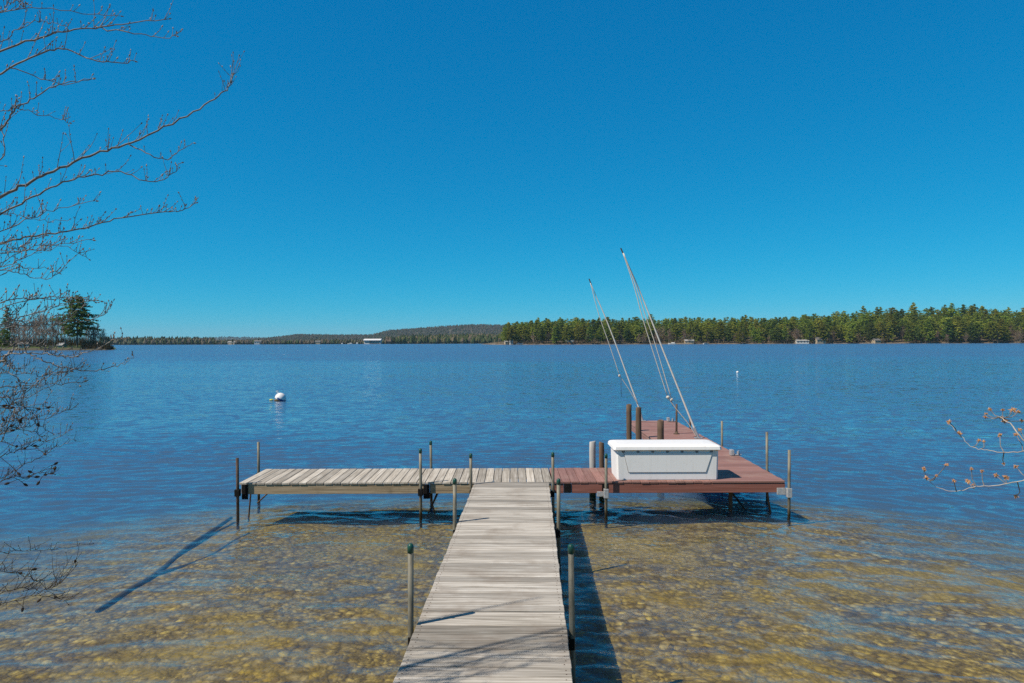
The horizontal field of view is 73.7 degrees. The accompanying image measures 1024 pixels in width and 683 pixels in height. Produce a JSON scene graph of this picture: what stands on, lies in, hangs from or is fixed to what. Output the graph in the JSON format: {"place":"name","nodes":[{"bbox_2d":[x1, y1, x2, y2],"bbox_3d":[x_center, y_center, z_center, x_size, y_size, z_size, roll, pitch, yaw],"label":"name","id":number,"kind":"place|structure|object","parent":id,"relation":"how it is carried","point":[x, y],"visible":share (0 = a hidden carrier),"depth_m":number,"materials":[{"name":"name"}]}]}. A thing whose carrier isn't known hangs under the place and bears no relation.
{"place":"outdoors","nodes":[
{"label":"outdoors","id":0,"kind":"place"},
{"bbox_2d":[0,344,148,368],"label":"peninsula ground","id":1,"kind":"structure","parent":0,"point":[75,349],"depth_m":289.77,"materials":[{"name":"soil"}]},
{"bbox_2d":[0,329,15,346],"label":"pine tree","id":2,"kind":"object","parent":1,"relation":"on","point":[6,337],"visible":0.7,"depth_m":301.25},
{"bbox_2d":[1,307,14,336],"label":"pine tree","id":3,"kind":"object","parent":1,"relation":"on","point":[6,316],"visible":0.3,"depth_m":315.64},
{"bbox_2d":[32,313,46,344],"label":"bare tree","id":4,"kind":"object","parent":1,"relation":"on","point":[38,317],"visible":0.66,"depth_m":295.78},
{"bbox_2d":[44,317,57,340],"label":"bare tree","id":5,"kind":"object","parent":1,"relation":"on","point":[52,328],"visible":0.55,"depth_m":295.41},
{"bbox_2d":[1,333,114,349],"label":"peninsula brush","id":6,"kind":"object","parent":1,"relation":"on","point":[84,344],"visible":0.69,"depth_m":302.89,"materials":[{"name":"plant"}]},
{"bbox_2d":[50,295,101,347],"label":"pine tree","id":7,"kind":"object","parent":1,"relation":"on","point":[80,327],"visible":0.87,"depth_m":295.81,"materials":[{"name":"plant"}]},
{"bbox_2d":[0,0,244,446],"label":"bare maple","id":8,"kind":"object","parent":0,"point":[5,357],"visible":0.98,"depth_m":3.65,"materials":[{"name":"brown plant"}]},
{"bbox_2d":[110,343,485,346],"bbox_3d":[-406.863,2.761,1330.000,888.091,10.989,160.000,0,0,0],"label":"shore","id":9,"kind":"structure","parent":0,"point":[261,345],"depth_m":1255.55,"materials":[{"name":"soil"}]},
{"bbox_2d":[99,335,214,344],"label":"shore woods","id":10,"kind":"object","parent":9,"relation":"on","point":[144,342],"visible":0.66,"depth_m":1260.74,"materials":[{"name":"plant"}]},
{"bbox_2d":[214,338,384,344],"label":"shore woods","id":11,"kind":"object","parent":9,"relation":"on","point":[293,341],"visible":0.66,"depth_m":1260.87,"materials":[{"name":"plant"}]},
{"bbox_2d":[363,339,381,344],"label":"marina building","id":12,"kind":"structure","parent":9,"relation":"on","point":[373,341],"depth_m":1240.67,"materials":[{"name":"grey"}]},
{"bbox_2d":[384,333,501,343],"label":"shore evergreens","id":13,"kind":"object","parent":9,"relation":"on","point":[447,339],"visible":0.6,"depth_m":1260.31,"materials":[{"name":"plant"}]},
{"bbox_2d":[395,333,502,342],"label":"shore pines","id":14,"kind":"object","parent":9,"relation":"on","point":[427,340],"visible":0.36,"depth_m":1268.81,"materials":[{"name":"plant"}]},
{"bbox_2d":[281,325,502,338],"bbox_3d":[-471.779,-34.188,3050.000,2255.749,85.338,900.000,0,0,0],"label":"brown hill","id":15,"kind":"structure","parent":0,"point":[449,332],"depth_m":2933.12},
{"bbox_2d":[226,324,506,340],"bbox_3d":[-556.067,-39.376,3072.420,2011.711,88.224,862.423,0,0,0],"label":"hill forest","id":16,"kind":"object","parent":15,"relation":"on","point":[427,330],"visible":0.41,"depth_m":2934.05,"materials":[{"name":"plant"}]},
{"bbox_2d":[270,324,505,339],"bbox_3d":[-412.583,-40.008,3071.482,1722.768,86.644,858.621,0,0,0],"label":"hill evergreens","id":17,"kind":"object","parent":15,"relation":"on","point":[393,333],"visible":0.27,"depth_m":2931.24,"materials":[{"name":"plant"}]},
{"bbox_2d":[0,346,1023,682],"bbox_3d":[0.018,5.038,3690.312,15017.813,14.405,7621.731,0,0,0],"label":"lake bed","id":18,"kind":"object","parent":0,"point":[210,628],"visible":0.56,"depth_m":10.29,"materials":[{"name":"sand"}]},
{"bbox_2d":[0,387,93,611],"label":"alder shrub","id":19,"kind":"object","parent":18,"relation":"on","point":[25,484],"visible":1,"depth_m":3.25,"materials":[{"name":"brown plant"}]},
{"bbox_2d":[95,516,249,611],"bbox_3d":[-4.431,2.986,9.581,0.736,0.075,4.010,0,0,0],"label":"sunken limb","id":20,"kind":"object","parent":18,"relation":"on","point":[167,564],"visible":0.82,"depth_m":9.04,"materials":[{"name":"brown wood"}]},
{"bbox_2d":[234,441,551,529],"bbox_3d":[-1.989,2.622,11.670,5.276,1.816,1.460,0,0,0],"label":"wooden dock section","id":21,"kind":"object","parent":18,"relation":"on","point":[266,482],"visible":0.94,"depth_m":11.21,"materials":[{"name":"grey wood"}]},
{"bbox_2d":[393,452,575,682],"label":"wooden walkway","id":22,"kind":"structure","parent":18,"relation":"on","point":[493,610],"depth_m":5.89,"materials":[{"name":"grey wood"}]},
{"bbox_2d":[589,441,595,511],"bbox_3d":[1.472,2.663,12.461,0.121,1.730,0.124,0,0,0],"label":"bleached pile","id":23,"kind":"object","parent":18,"relation":"on","point":[592,464],"visible":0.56,"depth_m":12.41,"materials":[{"name":"grey wood"}]},
{"bbox_2d":[599,442,604,511],"bbox_3d":[1.631,2.666,12.410,0.098,1.712,0.097,0,0,0],"label":"mooring pile","id":24,"kind":"object","parent":18,"relation":"on","point":[601,465],"visible":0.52,"depth_m":12.37,"materials":[{"name":"brown wood"}]},
{"bbox_2d":[626,404,631,497],"bbox_3d":[2.950,3.009,17.200,0.138,2.896,0.140,0,0,0],"label":"mooring pile","id":25,"kind":"object","parent":18,"relation":"on","point":[628,422],"visible":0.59,"depth_m":17.15,"materials":[{"name":"brown wood"}]},
{"bbox_2d":[636,407,641,497],"bbox_3d":[2.990,2.843,16.100,0.138,2.629,0.140,0,0,0],"label":"mooring pile","id":26,"kind":"object","parent":18,"relation":"on","point":[638,428],"visible":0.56,"depth_m":16.04,"materials":[{"name":"brown wood"}]},
{"bbox_2d":[657,419,663,500],"bbox_3d":[3.070,2.673,14.100,0.143,2.138,0.144,0,0,0],"label":"mooring pile","id":27,"kind":"object","parent":18,"relation":"on","point":[660,429],"visible":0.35,"depth_m":14.04,"materials":[{"name":"brown wood"}]},
{"bbox_2d":[549,404,791,527],"bbox_3d":[2.691,3.085,15.258,4.039,3.127,8.632,0,0,0],"label":"red painted dock","id":28,"kind":"object","parent":18,"relation":"on","point":[737,473],"visible":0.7,"depth_m":11.13,"materials":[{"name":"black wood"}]},
{"bbox_2d":[589,279,645,420],"bbox_3d":[2.993,0.224,19.444,1.616,4.071,0.152,0,0,0],"label":"mooring whip","id":29,"kind":"object","parent":28,"relation":"on","point":[634,397],"visible":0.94,"depth_m":19.43,"materials":[{"name":"plastic"}]},
{"bbox_2d":[620,248,702,438],"bbox_3d":[3.475,0.032,15.893,1.901,4.457,0.153,0,0,0],"label":"mooring whip","id":30,"kind":"object","parent":28,"relation":"on","point":[688,413],"visible":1,"depth_m":15.87,"materials":[{"name":"plastic"}]},
{"bbox_2d":[608,439,720,479],"bbox_3d":[2.539,1.961,11.477,1.765,0.578,0.725,0,0,0],"label":"dock box","id":31,"kind":"object","parent":28,"relation":"on","point":[687,459],"visible":1,"depth_m":11.15,"materials":[{"name":"plastic"}]},
{"bbox_2d":[922,407,1023,498],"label":"flowering maple","id":32,"kind":"object","parent":18,"relation":"on","point":[1006,477],"visible":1,"depth_m":3.42,"materials":[{"name":"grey plant"}]},
{"bbox_2d":[0,343,1023,682],"bbox_3d":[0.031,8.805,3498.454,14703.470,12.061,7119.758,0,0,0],"label":"lake water","id":33,"kind":"structure","parent":0,"point":[122,371],"depth_m":35.99,"materials":[{"name":"liquid"}]},
{"bbox_2d":[274,391,285,401],"bbox_3d":[-11.398,2.673,33.550,0.581,0.559,0.547,0,0,0],"label":"mooring buoy","id":34,"kind":"object","parent":33,"relation":"on","point":[280,397],"visible":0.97,"depth_m":33.37,"materials":[{"name":"white plastic"}]},
{"bbox_2d":[0,0,1023,342],"label":"sky","id":35,"kind":"structure","parent":0,"point":[367,167],"materials":[{"name":"blue"}]},
{"bbox_2d":[459,335,1023,351],"bbox_3d":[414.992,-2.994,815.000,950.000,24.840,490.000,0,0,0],"label":"headland ground","id":36,"kind":"structure","parent":0,"point":[733,344],"depth_m":696.34,"materials":[{"name":"soil"},{"name":"sand"}]},
{"bbox_2d":[505,327,518,339],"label":"pine tree","id":37,"kind":"object","parent":36,"relation":"on","point":[510,334],"visible":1,"depth_m":718.98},
{"bbox_2d":[515,325,525,342],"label":"pine tree","id":38,"kind":"object","parent":36,"relation":"on","point":[519,335],"visible":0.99,"depth_m":723.78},
{"bbox_2d":[520,325,529,343],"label":"pine tree","id":39,"kind":"object","parent":36,"relation":"on","point":[525,332],"visible":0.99,"depth_m":721.62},
{"bbox_2d":[527,320,536,341],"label":"pine tree","id":40,"kind":"object","parent":36,"relation":"on","point":[531,325],"visible":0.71,"depth_m":727.22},
{"bbox_2d":[529,327,538,338],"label":"pine tree","id":41,"kind":"object","parent":36,"relation":"on","point":[533,330],"visible":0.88,"depth_m":721.46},
{"bbox_2d":[536,326,547,340],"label":"pine tree","id":42,"kind":"object","parent":36,"relation":"on","point":[541,329],"visible":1,"depth_m":717.85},
{"bbox_2d":[537,322,551,335],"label":"pine tree","id":43,"kind":"object","parent":36,"relation":"on","point":[548,327],"visible":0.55,"depth_m":739.70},
{"bbox_2d":[549,327,559,343],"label":"pine tree","id":44,"kind":"object","parent":36,"relation":"on","point":[554,339],"visible":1,"depth_m":711.88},
{"bbox_2d":[552,325,562,343],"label":"pine tree","id":45,"kind":"object","parent":36,"relation":"on","point":[557,333],"visible":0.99,"depth_m":711.90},
{"bbox_2d":[561,325,573,341],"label":"pine tree","id":46,"kind":"object","parent":36,"relation":"on","point":[567,333],"visible":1,"depth_m":710.39,"materials":[{"name":"plant"}]},
{"bbox_2d":[573,325,581,339],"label":"pine tree","id":47,"kind":"object","parent":36,"relation":"on","point":[577,333],"visible":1,"depth_m":710.51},
{"bbox_2d":[579,324,586,342],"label":"pine tree","id":48,"kind":"object","parent":36,"relation":"on","point":[582,330],"visible":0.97,"depth_m":713.89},
{"bbox_2d":[584,325,595,341],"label":"pine tree","id":49,"kind":"object","parent":36,"relation":"on","point":[591,336],"visible":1,"depth_m":707.30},
{"bbox_2d":[593,318,602,338],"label":"pine tree","id":50,"kind":"object","parent":36,"relation":"on","point":[597,325],"visible":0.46,"depth_m":736.95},
{"bbox_2d":[594,325,604,341],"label":"pine tree","id":51,"kind":"object","parent":36,"relation":"on","point":[599,333],"visible":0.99,"depth_m":713.42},
{"bbox_2d":[603,324,611,343],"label":"pine tree","id":52,"kind":"object","parent":36,"relation":"on","point":[607,329],"visible":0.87,"depth_m":707.93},
{"bbox_2d":[608,327,619,343],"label":"pine tree","id":53,"kind":"object","parent":36,"relation":"on","point":[614,329],"visible":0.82,"depth_m":705.31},
{"bbox_2d":[619,318,625,341],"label":"pine tree","id":54,"kind":"object","parent":36,"relation":"on","point":[622,324],"visible":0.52,"depth_m":738.17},
{"bbox_2d":[621,326,631,342],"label":"pine tree","id":55,"kind":"object","parent":36,"relation":"on","point":[626,337],"visible":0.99,"depth_m":709.47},
{"bbox_2d":[629,325,641,342],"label":"pine tree","id":56,"kind":"object","parent":36,"relation":"on","point":[634,330],"visible":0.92,"depth_m":712.56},
{"bbox_2d":[633,325,641,342],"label":"pine tree","id":57,"kind":"object","parent":36,"relation":"on","point":[636,332],"visible":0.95,"depth_m":709.94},
{"bbox_2d":[642,327,651,338],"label":"pine tree","id":58,"kind":"object","parent":36,"relation":"on","point":[648,332],"visible":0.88,"depth_m":709.71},
{"bbox_2d":[671,324,682,337],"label":"pine tree","id":59,"kind":"object","parent":36,"relation":"on","point":[677,333],"visible":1,"depth_m":714.48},
{"bbox_2d":[685,321,694,337],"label":"pine tree","id":60,"kind":"object","parent":36,"relation":"on","point":[690,326],"visible":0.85,"depth_m":712.74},
{"bbox_2d":[690,322,701,340],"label":"pine tree","id":61,"kind":"object","parent":36,"relation":"on","point":[695,326],"visible":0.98,"depth_m":707.35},
{"bbox_2d":[698,322,710,337],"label":"pine tree","id":62,"kind":"object","parent":36,"relation":"on","point":[702,325],"visible":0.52,"depth_m":714.63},
{"bbox_2d":[702,324,711,341],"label":"pine tree","id":63,"kind":"object","parent":36,"relation":"on","point":[706,331],"visible":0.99,"depth_m":704.58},
{"bbox_2d":[714,325,723,342],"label":"pine tree","id":64,"kind":"object","parent":36,"relation":"on","point":[718,337],"visible":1,"depth_m":704.22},
{"bbox_2d":[712,321,726,335],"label":"pine tree","id":65,"kind":"object","parent":36,"relation":"on","point":[721,326],"visible":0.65,"depth_m":711.77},
{"bbox_2d":[723,326,731,340],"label":"pine tree","id":66,"kind":"object","parent":36,"relation":"on","point":[728,332],"visible":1,"depth_m":706.05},
{"bbox_2d":[724,323,735,342],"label":"pine tree","id":67,"kind":"object","parent":36,"relation":"on","point":[731,331],"visible":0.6,"depth_m":714.63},
{"bbox_2d":[735,328,745,343],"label":"pine tree","id":68,"kind":"object","parent":36,"relation":"on","point":[740,333],"visible":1,"depth_m":699.64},
{"bbox_2d":[750,327,757,341],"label":"pine tree","id":69,"kind":"object","parent":36,"relation":"on","point":[753,332],"visible":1,"depth_m":700.39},
{"bbox_2d":[495,339,1020,343],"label":"shore brush","id":70,"kind":"object","parent":36,"relation":"on","point":[774,341],"visible":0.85,"depth_m":703.01,"materials":[{"name":"plant"}]},
{"bbox_2d":[755,327,764,342],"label":"pine tree","id":71,"kind":"object","parent":36,"relation":"on","point":[758,333],"visible":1,"depth_m":699.88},
{"bbox_2d":[499,308,1022,342],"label":"pine forest","id":72,"kind":"object","parent":36,"relation":"on","point":[849,321],"visible":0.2,"depth_m":746.08,"materials":[{"name":"plant"}]},
{"bbox_2d":[764,323,771,339],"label":"pine tree","id":73,"kind":"object","parent":36,"relation":"on","point":[767,329],"visible":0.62,"depth_m":714.33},
{"bbox_2d":[772,325,782,339],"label":"pine tree","id":74,"kind":"object","parent":36,"relation":"on","point":[776,333],"visible":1,"depth_m":697.37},
{"bbox_2d":[780,327,789,343],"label":"pine tree","id":75,"kind":"object","parent":36,"relation":"on","point":[785,332],"visible":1,"depth_m":696.16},
{"bbox_2d":[788,316,799,334],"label":"pine tree","id":76,"kind":"object","parent":36,"relation":"on","point":[792,319],"visible":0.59,"depth_m":732.84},
{"bbox_2d":[795,339,808,343],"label":"cottage","id":77,"kind":"structure","parent":36,"relation":"on","point":[804,341],"depth_m":693.63,"materials":[{"name":"metal"}]},
{"bbox_2d":[803,322,815,342],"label":"pine tree","id":78,"kind":"object","parent":36,"relation":"on","point":[809,326],"visible":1,"depth_m":695.49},
{"bbox_2d":[810,322,818,336],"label":"pine tree","id":79,"kind":"object","parent":36,"relation":"on","point":[815,327],"visible":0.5,"depth_m":710.69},
{"bbox_2d":[814,337,825,343],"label":"lake house","id":80,"kind":"structure","parent":36,"relation":"on","point":[817,340],"depth_m":692.04,"materials":[{"name":"grey"}]},
{"bbox_2d":[816,321,827,340],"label":"pine tree","id":81,"kind":"object","parent":36,"relation":"on","point":[822,326],"visible":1,"depth_m":693.08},
{"bbox_2d":[817,327,829,338],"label":"pine tree","id":82,"kind":"object","parent":36,"relation":"on","point":[821,333],"visible":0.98,"depth_m":692.90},
{"bbox_2d":[830,326,840,342],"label":"pine tree","id":83,"kind":"object","parent":36,"relation":"on","point":[836,330],"visible":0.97,"depth_m":694.81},
{"bbox_2d":[838,324,846,342],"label":"pine tree","id":84,"kind":"object","parent":36,"relation":"on","point":[842,328],"visible":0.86,"depth_m":697.78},
{"bbox_2d":[837,311,848,324],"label":"pine tree","id":85,"kind":"object","parent":36,"relation":"on","point":[843,317],"visible":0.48,"depth_m":754.13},
{"bbox_2d":[844,326,853,343],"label":"pine tree","id":86,"kind":"object","parent":36,"relation":"on","point":[848,335],"visible":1,"depth_m":690.31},
{"bbox_2d":[853,324,863,341],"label":"pine tree","id":87,"kind":"object","parent":36,"relation":"on","point":[857,327],"visible":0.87,"depth_m":697.86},
{"bbox_2d":[856,314,868,340],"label":"pine tree","id":88,"kind":"object","parent":36,"relation":"on","point":[863,319],"visible":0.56,"depth_m":719.68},
{"bbox_2d":[864,322,877,339],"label":"pine tree","id":89,"kind":"object","parent":36,"relation":"on","point":[872,331],"visible":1,"depth_m":691.36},
{"bbox_2d":[874,321,889,341],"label":"pine tree","id":90,"kind":"object","parent":36,"relation":"on","point":[879,329],"visible":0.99,"depth_m":690.76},
{"bbox_2d":[884,320,895,342],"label":"pine tree","id":91,"kind":"object","parent":36,"relation":"on","point":[890,328],"visible":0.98,"depth_m":690.20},
{"bbox_2d":[886,307,896,317],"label":"pine tree","id":92,"kind":"object","parent":36,"relation":"on","point":[893,309],"visible":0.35,"depth_m":784.64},
{"bbox_2d":[885,315,898,341],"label":"pine tree","id":93,"kind":"object","parent":36,"relation":"on","point":[893,322],"visible":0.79,"depth_m":694.96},
{"bbox_2d":[897,320,905,341],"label":"pine tree","id":94,"kind":"object","parent":36,"relation":"on","point":[902,325],"visible":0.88,"depth_m":699.37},
{"bbox_2d":[903,321,914,343],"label":"pine tree","id":95,"kind":"object","parent":36,"relation":"on","point":[907,331],"visible":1,"depth_m":680.33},
{"bbox_2d":[911,310,920,328],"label":"pine tree","id":96,"kind":"object","parent":36,"relation":"on","point":[914,312],"visible":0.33,"depth_m":735.55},
{"bbox_2d":[910,325,923,342],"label":"pine tree","id":97,"kind":"object","parent":36,"relation":"on","point":[917,331],"visible":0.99,"depth_m":681.35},
{"bbox_2d":[917,317,929,340],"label":"pine tree","id":98,"kind":"object","parent":36,"relation":"on","point":[924,321],"visible":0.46,"depth_m":689.55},
{"bbox_2d":[921,319,933,342],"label":"pine tree","id":99,"kind":"object","parent":36,"relation":"on","point":[927,338],"visible":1,"depth_m":677.08,"materials":[{"name":"plant"}]},
{"bbox_2d":[925,318,939,335],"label":"pine tree","id":100,"kind":"object","parent":36,"relation":"on","point":[932,323],"visible":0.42,"depth_m":691.71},
{"bbox_2d":[935,317,952,334],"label":"pine tree","id":101,"kind":"object","parent":36,"relation":"on","point":[941,326],"visible":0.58,"depth_m":687.59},
{"bbox_2d":[939,319,957,342],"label":"pine tree","id":102,"kind":"object","parent":36,"relation":"on","point":[948,329],"visible":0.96,"depth_m":677.51,"materials":[{"name":"plant"}]},
{"bbox_2d":[945,309,960,317],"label":"pine tree","id":103,"kind":"object","parent":36,"relation":"on","point":[956,313],"visible":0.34,"depth_m":735.05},
{"bbox_2d":[951,320,964,339],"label":"pine tree","id":104,"kind":"object","parent":36,"relation":"on","point":[957,327],"visible":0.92,"depth_m":678.05,"materials":[{"name":"plant"}]},
{"bbox_2d":[950,316,968,341],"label":"pine tree","id":105,"kind":"object","parent":36,"relation":"on","point":[958,319],"visible":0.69,"depth_m":681.06,"materials":[{"name":"plant"}]},
{"bbox_2d":[961,315,979,341],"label":"pine tree","id":106,"kind":"object","parent":36,"relation":"on","point":[971,319],"visible":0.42,"depth_m":683.02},
{"bbox_2d":[965,305,976,317],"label":"pine tree","id":107,"kind":"object","parent":36,"relation":"on","point":[970,311],"visible":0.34,"depth_m":732.11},
{"bbox_2d":[964,324,979,342],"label":"pine tree","id":108,"kind":"object","parent":36,"relation":"on","point":[970,331],"visible":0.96,"depth_m":670.82,"materials":[{"name":"plant"}]},
{"bbox_2d":[972,323,988,336],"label":"pine tree","id":109,"kind":"object","parent":36,"relation":"on","point":[979,327],"visible":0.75,"depth_m":675.57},
{"bbox_2d":[982,322,1003,339],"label":"pine tree","id":110,"kind":"object","parent":36,"relation":"on","point":[991,332],"visible":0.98,"depth_m":668.89,"materials":[{"name":"plant"}]},
{"bbox_2d":[991,326,1004,338],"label":"pine tree","id":111,"kind":"object","parent":36,"relation":"on","point":[1000,335],"visible":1,"depth_m":664.21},
{"bbox_2d":[998,324,1012,342],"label":"pine tree","id":112,"kind":"object","parent":36,"relation":"on","point":[1004,338],"visible":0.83,"depth_m":667.62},
{"bbox_2d":[1005,320,1015,338],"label":"pine tree","id":113,"kind":"object","parent":36,"relation":"on","point":[1009,324],"visible":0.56,"depth_m":681.72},
{"bbox_2d":[1012,315,1023,335],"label":"pine tree","id":114,"kind":"object","parent":36,"relation":"on","point":[1017,321],"visible":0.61,"depth_m":690.47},
{"bbox_3d":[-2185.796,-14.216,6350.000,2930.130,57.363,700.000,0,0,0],"label":"far mountain","id":115,"kind":"structure","parent":0,"visible":0},
{"bbox_2d":[199,336,269,339],"bbox_3d":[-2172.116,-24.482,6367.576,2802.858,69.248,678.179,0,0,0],"label":"mountain forest","id":116,"kind":"object","parent":115,"relation":"on","point":[233,337],"visible":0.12,"depth_m":6321.21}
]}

